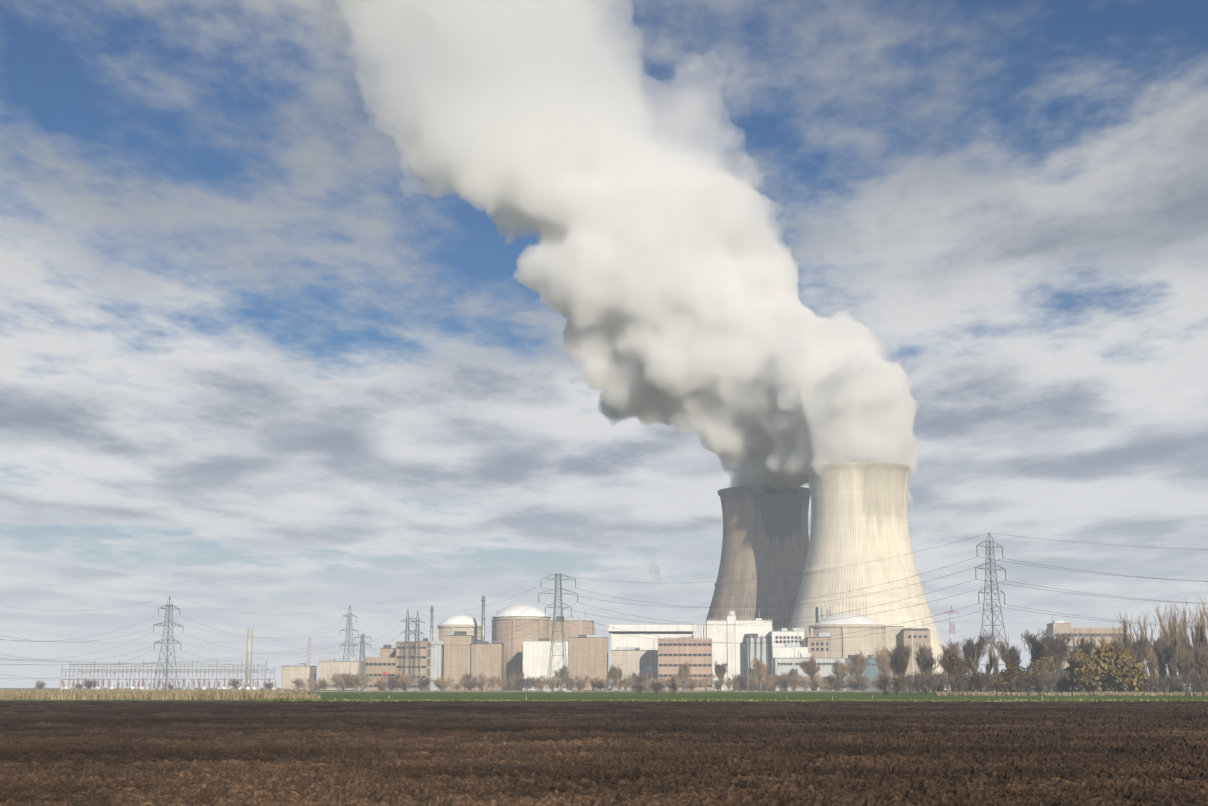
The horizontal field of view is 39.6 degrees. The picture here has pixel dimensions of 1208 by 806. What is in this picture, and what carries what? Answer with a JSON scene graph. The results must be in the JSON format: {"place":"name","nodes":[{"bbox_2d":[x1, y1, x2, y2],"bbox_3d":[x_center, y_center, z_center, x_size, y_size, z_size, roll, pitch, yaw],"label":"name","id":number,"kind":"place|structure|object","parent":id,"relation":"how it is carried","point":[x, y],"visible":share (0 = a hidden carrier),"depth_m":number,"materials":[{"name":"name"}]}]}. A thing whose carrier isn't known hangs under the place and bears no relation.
{"place":"outdoors","nodes":[
{"label":"outdoors","id":0,"kind":"place"},
{"bbox_2d":[0,687,1207,805],"bbox_3d":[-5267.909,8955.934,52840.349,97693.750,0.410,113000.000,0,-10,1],"label":"ground","id":1,"kind":"structure","parent":0,"point":[577,752],"depth_m":49.41,"materials":[{"name":"soil"}]},
{"bbox_2d":[82,679,99,688],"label":"shrub","id":2,"kind":"object","parent":1,"relation":"on","point":[89,684],"visible":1,"depth_m":979.60,"materials":[{"name":"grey plant"}]},
{"bbox_2d":[59,660,276,690],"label":"electrical substation","id":3,"kind":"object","parent":1,"relation":"on","point":[192,670],"visible":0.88,"depth_m":1151.81,"materials":[{"name":"metal"}]},
{"bbox_2d":[297,678,315,689],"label":"bush","id":4,"kind":"object","parent":1,"relation":"on","point":[302,682],"visible":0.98,"depth_m":908.27,"materials":[{"name":"brown plant"}]},
{"bbox_2d":[305,676,325,690],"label":"bush","id":5,"kind":"object","parent":1,"relation":"on","point":[319,682],"visible":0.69,"depth_m":951.64,"materials":[{"name":"brown plant"}]},
{"bbox_2d":[330,672,352,690],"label":"bush","id":6,"kind":"object","parent":1,"relation":"on","point":[341,680],"visible":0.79,"depth_m":926.24,"materials":[{"name":"brown plant"}]},
{"bbox_2d":[346,672,375,690],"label":"bush","id":7,"kind":"object","parent":1,"relation":"on","point":[360,684],"visible":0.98,"depth_m":905.07,"materials":[{"name":"brown plant"}]},
{"bbox_2d":[383,673,401,690],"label":"shrub","id":8,"kind":"object","parent":1,"relation":"on","point":[393,679],"visible":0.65,"depth_m":884.03,"materials":[{"name":"brown plant"}]},
{"bbox_2d":[396,674,411,690],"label":"bush","id":9,"kind":"object","parent":1,"relation":"on","point":[407,681],"visible":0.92,"depth_m":876.96,"materials":[{"name":"brown plant"}]},
{"bbox_2d":[413,675,432,690],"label":"shrub","id":10,"kind":"object","parent":1,"relation":"on","point":[425,682],"visible":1,"depth_m":872.29,"materials":[{"name":"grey plant"}]},
{"bbox_2d":[432,677,453,690],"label":"bush","id":11,"kind":"object","parent":1,"relation":"on","point":[437,682],"visible":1,"depth_m":919.30,"materials":[{"name":"brown plant"}]},
{"bbox_2d":[458,677,478,690],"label":"bush","id":12,"kind":"object","parent":1,"relation":"on","point":[467,685],"visible":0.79,"depth_m":905.10,"materials":[{"name":"brown plant"}]},
{"bbox_2d":[471,672,496,690],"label":"bush","id":13,"kind":"object","parent":1,"relation":"on","point":[482,681],"visible":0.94,"depth_m":901.31,"materials":[{"name":"brown plant"}]},
{"bbox_2d":[495,674,518,690],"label":"bush","id":14,"kind":"object","parent":1,"relation":"on","point":[501,681],"visible":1,"depth_m":897.78,"materials":[{"name":"brown plant"}]},
{"bbox_2d":[508,667,523,689],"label":"broad tree","id":15,"kind":"object","parent":1,"relation":"on","point":[518,672],"visible":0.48,"depth_m":935.20,"materials":[{"name":"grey plant"}]},
{"bbox_2d":[516,675,535,690],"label":"shrub","id":16,"kind":"object","parent":1,"relation":"on","point":[522,681],"visible":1,"depth_m":893.51,"materials":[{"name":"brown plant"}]},
{"bbox_2d":[147,662,946,690],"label":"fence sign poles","id":17,"kind":"object","parent":1,"relation":"on","point":[649,667],"visible":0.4,"depth_m":821.60,"materials":[{"name":"metal"}]},
{"bbox_2d":[553,666,570,690],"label":"broad tree","id":18,"kind":"object","parent":1,"relation":"on","point":[560,673],"visible":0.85,"depth_m":955.60,"materials":[{"name":"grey plant"}]},
{"bbox_2d":[562,677,576,690],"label":"bush","id":19,"kind":"object","parent":1,"relation":"on","point":[570,684],"visible":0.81,"depth_m":887.67,"materials":[{"name":"brown plant"}]},
{"bbox_2d":[561,673,590,690],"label":"bush","id":20,"kind":"object","parent":1,"relation":"on","point":[585,680],"visible":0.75,"depth_m":893.26,"materials":[{"name":"brown plant"}]},
{"bbox_2d":[152,533,1018,692],"bbox_3d":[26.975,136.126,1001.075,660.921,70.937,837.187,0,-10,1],"label":"transmission towers","id":21,"kind":"structure","parent":1,"relation":"on","point":[416,649],"depth_m":996.64,"materials":[{"name":"metal"}]},
{"bbox_2d":[0,533,1207,678],"bbox_3d":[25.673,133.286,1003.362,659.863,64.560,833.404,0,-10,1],"label":"power lines","id":22,"kind":"object","parent":21,"relation":"hanging from","point":[616,618],"visible":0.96,"depth_m":717.68,"materials":[{"name":"grey metal"}]},
{"bbox_2d":[0,688,1207,701],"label":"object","id":23,"kind":"object","parent":1,"relation":"on","point":[141,694],"visible":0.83,"depth_m":291.58,"materials":[{"name":"plant"}]},
{"bbox_2d":[594,675,620,690],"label":"bush","id":24,"kind":"object","parent":1,"relation":"on","point":[607,682],"visible":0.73,"depth_m":884.09,"materials":[{"name":"brown plant"}]},
{"bbox_2d":[607,663,622,690],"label":"tree sapling","id":25,"kind":"object","parent":1,"relation":"on","point":[613,672],"visible":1,"depth_m":860.97,"materials":[{"name":"brown plant"}]},
{"bbox_2d":[609,676,635,689],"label":"bush","id":26,"kind":"object","parent":1,"relation":"on","point":[629,683],"visible":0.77,"depth_m":870.10,"materials":[{"name":"brown plant"}]},
{"bbox_2d":[623,671,648,688],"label":"shrub","id":27,"kind":"object","parent":1,"relation":"on","point":[639,679],"visible":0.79,"depth_m":910.28,"materials":[{"name":"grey plant"}]},
{"bbox_2d":[630,683,644,693],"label":"shrub","id":28,"kind":"object","parent":1,"relation":"on","point":[638,689],"visible":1,"depth_m":511.50,"materials":[{"name":"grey plant"}]},
{"bbox_2d":[650,680,664,694],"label":"shrub","id":29,"kind":"object","parent":1,"relation":"on","point":[654,687],"visible":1,"depth_m":492.24,"materials":[{"name":"brown plant"}]},
{"bbox_2d":[666,677,687,689],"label":"bush","id":30,"kind":"object","parent":1,"relation":"on","point":[672,679],"visible":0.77,"depth_m":865.74,"materials":[{"name":"brown plant"}]},
{"bbox_2d":[678,661,690,690],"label":"tree sapling","id":31,"kind":"object","parent":1,"relation":"on","point":[684,672],"visible":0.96,"depth_m":842.08,"materials":[{"name":"brown plant"}]},
{"bbox_2d":[695,672,723,690],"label":"bush","id":32,"kind":"object","parent":1,"relation":"on","point":[707,681],"visible":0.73,"depth_m":917.19,"materials":[{"name":"brown plant"}]},
{"bbox_2d":[713,661,727,678],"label":"broad tree","id":33,"kind":"object","parent":1,"relation":"on","point":[720,669],"visible":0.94,"depth_m":919.03,"materials":[{"name":"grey plant"}]},
{"bbox_2d":[721,676,745,689],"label":"bush","id":34,"kind":"object","parent":1,"relation":"on","point":[736,684],"visible":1,"depth_m":865.51,"materials":[{"name":"brown plant"}]},
{"bbox_2d":[703,485,809,637],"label":"cooling tower","id":35,"kind":"structure","parent":1,"relation":"on","point":[765,534],"depth_m":1414.13,"materials":[{"name":"concrete"}]},
{"bbox_2d":[750,658,768,690],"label":"tree sapling","id":36,"kind":"object","parent":1,"relation":"on","point":[760,669],"visible":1,"depth_m":847.08,"materials":[{"name":"brown plant"}]},
{"bbox_2d":[744,671,775,690],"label":"bush","id":37,"kind":"object","parent":1,"relation":"on","point":[772,680],"visible":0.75,"depth_m":896.92,"materials":[{"name":"brown plant"}]},
{"bbox_2d":[778,673,802,690],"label":"bush","id":38,"kind":"object","parent":1,"relation":"on","point":[791,680],"visible":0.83,"depth_m":896.46,"materials":[{"name":"brown plant"}]},
{"bbox_2d":[794,675,810,690],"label":"bush","id":39,"kind":"object","parent":1,"relation":"on","point":[805,680],"visible":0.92,"depth_m":876.45,"materials":[{"name":"brown plant"}]},
{"bbox_2d":[798,655,820,690],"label":"tree sapling","id":40,"kind":"object","parent":1,"relation":"on","point":[810,669],"visible":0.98,"depth_m":837.69,"materials":[{"name":"brown plant"}]},
{"bbox_2d":[819,676,834,690],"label":"bush","id":41,"kind":"object","parent":1,"relation":"on","point":[827,681],"visible":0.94,"depth_m":870.41,"materials":[{"name":"brown plant"}]},
{"bbox_2d":[831,657,850,690],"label":"tree sapling","id":42,"kind":"object","parent":1,"relation":"on","point":[840,671],"visible":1,"depth_m":858.77,"materials":[{"name":"brown plant"}]},
{"bbox_2d":[846,652,867,690],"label":"broad tree","id":43,"kind":"object","parent":1,"relation":"on","point":[858,667],"visible":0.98,"depth_m":858.33,"materials":[{"name":"brown plant"}]},
{"bbox_2d":[849,677,871,690],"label":"bush","id":44,"kind":"object","parent":1,"relation":"on","point":[864,683],"visible":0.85,"depth_m":888.29,"materials":[{"name":"brown plant"}]},
{"bbox_2d":[787,462,955,689],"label":"cooling tower","id":45,"kind":"structure","parent":1,"relation":"on","point":[858,513],"depth_m":1263.75,"materials":[{"name":"concrete"}]},
{"bbox_2d":[871,648,891,676],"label":"broad tree","id":46,"kind":"object","parent":1,"relation":"on","point":[882,660],"visible":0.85,"depth_m":848.10,"materials":[{"name":"brown plant"}]},
{"bbox_2d":[873,671,897,694],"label":"shrub","id":47,"kind":"object","parent":1,"relation":"on","point":[882,683],"visible":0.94,"depth_m":480.15,"materials":[{"name":"brown plant"}]},
{"bbox_2d":[888,678,903,694],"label":"shrub","id":48,"kind":"object","parent":1,"relation":"on","point":[894,687],"visible":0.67,"depth_m":467.96,"materials":[{"name":"brown plant"}]},
{"bbox_2d":[888,642,912,693],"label":"broad tree","id":49,"kind":"object","parent":1,"relation":"on","point":[899,660],"visible":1,"depth_m":540.90,"materials":[{"name":"brown plant"}]},
{"bbox_2d":[893,671,921,694],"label":"shrub","id":50,"kind":"object","parent":1,"relation":"on","point":[906,682],"visible":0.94,"depth_m":463.81,"materials":[{"name":"brown plant"}]},
{"bbox_2d":[913,641,941,693],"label":"broad tree","id":51,"kind":"object","parent":1,"relation":"on","point":[925,659],"visible":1,"depth_m":542.28,"materials":[{"name":"brown plant"}]},
{"bbox_2d":[912,667,943,694],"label":"shrub","id":52,"kind":"object","parent":1,"relation":"on","point":[927,683],"visible":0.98,"depth_m":462.55,"materials":[{"name":"brown plant"}]},
{"bbox_2d":[931,677,944,693],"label":"shrub","id":53,"kind":"object","parent":1,"relation":"on","point":[938,688],"visible":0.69,"depth_m":473.54,"materials":[{"name":"brown plant"}]},
{"bbox_2d":[931,670,956,692],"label":"shrub","id":54,"kind":"object","parent":1,"relation":"on","point":[941,674],"visible":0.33,"depth_m":475.43,"materials":[{"name":"brown plant"}]},
{"bbox_2d":[939,639,962,690],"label":"broad tree","id":55,"kind":"object","parent":1,"relation":"on","point":[951,649],"visible":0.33,"depth_m":521.54,"materials":[{"name":"brown plant"}]},
{"bbox_2d":[943,605,960,647],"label":"transmission tower","id":56,"kind":"structure","parent":1,"relation":"on","point":[951,629],"depth_m":3163.39,"materials":[{"name":"grey metal"}]},
{"bbox_2d":[941,654,968,677],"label":"broadleaf tree","id":57,"kind":"object","parent":1,"relation":"on","point":[955,665],"visible":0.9,"depth_m":491.18,"materials":[{"name":"brown plant"}]},
{"bbox_2d":[942,673,972,691],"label":"shrub","id":58,"kind":"object","parent":1,"relation":"on","point":[957,683],"visible":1,"depth_m":462.81,"materials":[{"name":"brown plant"}]},
{"bbox_2d":[960,630,994,691],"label":"broad tree","id":59,"kind":"object","parent":1,"relation":"on","point":[969,648],"visible":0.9,"depth_m":550.47,"materials":[{"name":"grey plant"}]},
{"bbox_2d":[962,668,998,691],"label":"shrub","id":60,"kind":"object","parent":1,"relation":"on","point":[978,681],"visible":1,"depth_m":462.96,"materials":[{"name":"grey plant"}]},
{"bbox_2d":[984,633,995,690],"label":"poplar tree","id":61,"kind":"object","parent":1,"relation":"on","point":[987,667],"visible":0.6,"depth_m":559.70,"materials":[{"name":"brown plant"}]},
{"bbox_2d":[989,636,1002,691],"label":"poplar tree","id":62,"kind":"object","parent":1,"relation":"on","point":[996,664],"visible":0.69,"depth_m":573.19,"materials":[{"name":"brown plant"}]},
{"bbox_2d":[991,638,1021,665],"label":"broad tree","id":63,"kind":"object","parent":1,"relation":"on","point":[1007,655],"visible":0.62,"depth_m":549.31,"materials":[{"name":"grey plant"}]},
{"bbox_2d":[992,658,1042,692],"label":"shrub","id":64,"kind":"object","parent":1,"relation":"on","point":[1011,673],"visible":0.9,"depth_m":471.42,"materials":[{"name":"brown plant"}]},
{"bbox_2d":[1017,672,1035,692],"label":"shrub","id":65,"kind":"object","parent":1,"relation":"on","point":[1028,681],"visible":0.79,"depth_m":469.97,"materials":[{"name":"brown plant"}]},
{"bbox_2d":[1021,630,1042,692],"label":"broad tree","id":66,"kind":"object","parent":1,"relation":"on","point":[1035,650],"visible":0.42,"depth_m":542.72,"materials":[{"name":"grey plant"}]},
{"bbox_2d":[1030,654,1058,677],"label":"broadleaf tree","id":67,"kind":"object","parent":1,"relation":"on","point":[1044,663],"visible":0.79,"depth_m":489.71,"materials":[{"name":"brown plant"}]},
{"bbox_2d":[1033,669,1062,692],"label":"shrub","id":68,"kind":"object","parent":1,"relation":"on","point":[1048,682],"visible":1,"depth_m":465.68,"materials":[{"name":"brown plant"}]},
{"bbox_2d":[1036,629,1071,691],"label":"broad tree","id":69,"kind":"object","parent":1,"relation":"on","point":[1050,646],"visible":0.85,"depth_m":530.46,"materials":[{"name":"brown plant"}]},
{"bbox_2d":[1053,669,1079,692],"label":"shrub","id":70,"kind":"object","parent":1,"relation":"on","point":[1065,684],"visible":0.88,"depth_m":470.88,"materials":[{"name":"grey plant"}]},
{"bbox_2d":[1064,636,1094,692],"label":"broad tree","id":71,"kind":"object","parent":1,"relation":"on","point":[1088,648],"visible":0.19,"depth_m":538.67,"materials":[{"name":"brown plant"}]},
{"bbox_2d":[1063,649,1096,691],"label":"broadleaf tree","id":72,"kind":"object","parent":1,"relation":"on","point":[1075,662],"visible":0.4,"depth_m":479.71,"materials":[{"name":"brown plant"}]},
{"bbox_2d":[1096,671,1116,691],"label":"shrub","id":73,"kind":"object","parent":1,"relation":"on","point":[1107,681],"visible":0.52,"depth_m":465.92,"materials":[{"name":"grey plant"}]},
{"bbox_2d":[1074,643,1150,691],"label":"bush","id":74,"kind":"object","parent":1,"relation":"on","point":[1116,663],"visible":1,"depth_m":461.10,"materials":[{"name":"yellow plant"}]},
{"bbox_2d":[1096,636,1137,691],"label":"broad tree","id":75,"kind":"object","parent":1,"relation":"on","point":[1115,643],"visible":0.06,"depth_m":533.61,"materials":[{"name":"brown plant"}]},
{"bbox_2d":[1107,671,1127,692],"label":"shrub","id":76,"kind":"object","parent":1,"relation":"on","point":[1113,684],"visible":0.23,"depth_m":483.71,"materials":[{"name":"plant"}]},
{"bbox_2d":[1118,611,1137,660],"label":"poplar tree","id":77,"kind":"object","parent":1,"relation":"on","point":[1133,655],"visible":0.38,"depth_m":534.16,"materials":[{"name":"brown plant"}]},
{"bbox_2d":[1114,611,1149,691],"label":"poplar tree","id":78,"kind":"object","parent":1,"relation":"on","point":[1146,670],"visible":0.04,"depth_m":582.92,"materials":[{"name":"brown plant"}]},
{"bbox_2d":[1118,636,1149,663],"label":"broad tree","id":79,"kind":"object","parent":1,"relation":"on","point":[1137,645],"visible":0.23,"depth_m":539.90,"materials":[{"name":"brown plant"}]},
{"bbox_2d":[1133,616,1159,690],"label":"poplar tree","id":80,"kind":"object","parent":1,"relation":"on","point":[1153,670],"visible":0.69,"depth_m":557.91,"materials":[{"name":"brown plant"}]},
{"bbox_2d":[1137,614,1155,688],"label":"poplar tree","id":81,"kind":"object","parent":1,"relation":"on","point":[1150,642],"visible":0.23,"depth_m":589.10,"materials":[{"name":"brown plant"}]},
{"bbox_2d":[1142,676,1158,691],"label":"shrub","id":82,"kind":"object","parent":1,"relation":"on","point":[1149,679],"visible":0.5,"depth_m":460.97,"materials":[{"name":"brown plant"}]},
{"bbox_2d":[1146,634,1172,691],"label":"broad tree","id":83,"kind":"object","parent":1,"relation":"on","point":[1161,652],"visible":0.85,"depth_m":557.82,"materials":[{"name":"brown plant"}]},
{"bbox_2d":[1155,674,1172,692],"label":"shrub","id":84,"kind":"object","parent":1,"relation":"on","point":[1165,681],"visible":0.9,"depth_m":470.28,"materials":[{"name":"brown plant"}]},
{"bbox_2d":[1158,610,1170,692],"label":"poplar tree","id":85,"kind":"object","parent":1,"relation":"on","point":[1160,621],"visible":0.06,"depth_m":560.92,"materials":[{"name":"brown plant"}]},
{"bbox_2d":[1156,599,1177,692],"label":"poplar tree","id":86,"kind":"object","parent":1,"relation":"on","point":[1170,668],"visible":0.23,"depth_m":572.17,"materials":[{"name":"brown plant"}]},
{"bbox_2d":[1164,611,1183,678],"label":"poplar tree","id":87,"kind":"object","parent":1,"relation":"on","point":[1175,649],"visible":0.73,"depth_m":538.63,"materials":[{"name":"brown plant"}]},
{"bbox_2d":[1165,676,1184,691],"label":"shrub","id":88,"kind":"object","parent":1,"relation":"on","point":[1172,686],"visible":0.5,"depth_m":482.10,"materials":[{"name":"brown plant"}]},
{"bbox_2d":[1169,605,1189,691],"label":"poplar tree","id":89,"kind":"object","parent":1,"relation":"on","point":[1174,635],"visible":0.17,"depth_m":540.54,"materials":[{"name":"brown plant"}]},
{"bbox_2d":[1169,675,1189,691],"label":"shrub","id":90,"kind":"object","parent":1,"relation":"on","point":[1179,684],"visible":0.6,"depth_m":481.32,"materials":[{"name":"brown plant"}]},
{"bbox_2d":[1167,602,1193,674],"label":"poplar tree","id":91,"kind":"object","parent":1,"relation":"on","point":[1184,614],"visible":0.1,"depth_m":584.74,"materials":[{"name":"brown plant"}]},
{"bbox_2d":[1173,650,1194,696],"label":"broad tree","id":92,"kind":"object","parent":1,"relation":"on","point":[1185,666],"visible":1,"depth_m":390.90,"materials":[{"name":"brown plant"}]},
{"bbox_2d":[1178,607,1191,691],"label":"poplar tree","id":93,"kind":"object","parent":1,"relation":"on","point":[1182,633],"visible":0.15,"depth_m":568.30,"materials":[{"name":"brown plant"}]},
{"bbox_2d":[1167,634,1207,691],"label":"broad tree","id":94,"kind":"object","parent":1,"relation":"on","point":[1185,643],"visible":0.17,"depth_m":549.90,"materials":[{"name":"brown plant"}]},
{"bbox_2d":[1173,600,1206,681],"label":"poplar tree","id":95,"kind":"object","parent":1,"relation":"on","point":[1194,640],"visible":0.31,"depth_m":551.64,"materials":[{"name":"brown plant"}]},
{"bbox_2d":[1183,671,1205,691],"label":"shrub","id":96,"kind":"object","parent":1,"relation":"on","point":[1195,678],"visible":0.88,"depth_m":481.30,"materials":[{"name":"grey plant"}]},
{"bbox_2d":[1186,603,1204,646],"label":"poplar tree","id":97,"kind":"object","parent":1,"relation":"on","point":[1193,631],"visible":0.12,"depth_m":582.13,"materials":[{"name":"brown plant"}]},
{"bbox_2d":[1187,644,1207,696],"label":"broad tree","id":98,"kind":"object","parent":1,"relation":"on","point":[1201,664],"visible":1,"depth_m":391.53,"materials":[{"name":"brown plant"}]},
{"bbox_2d":[1194,606,1205,691],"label":"poplar tree","id":99,"kind":"object","parent":1,"relation":"on","point":[1203,636],"visible":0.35,"depth_m":562.28,"materials":[{"name":"brown plant"}]},
{"bbox_2d":[0,0,1207,686],"label":"sky","id":100,"kind":"structure","parent":0,"point":[383,310],"materials":[{"name":"blue"}]},
{"bbox_2d":[245,596,1128,690],"bbox_3d":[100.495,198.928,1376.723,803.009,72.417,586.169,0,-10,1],"label":"power plant buildings","id":101,"kind":"structure","parent":0,"point":[586,654],"depth_m":1171.86,"materials":[{"name":"beige concrete"}]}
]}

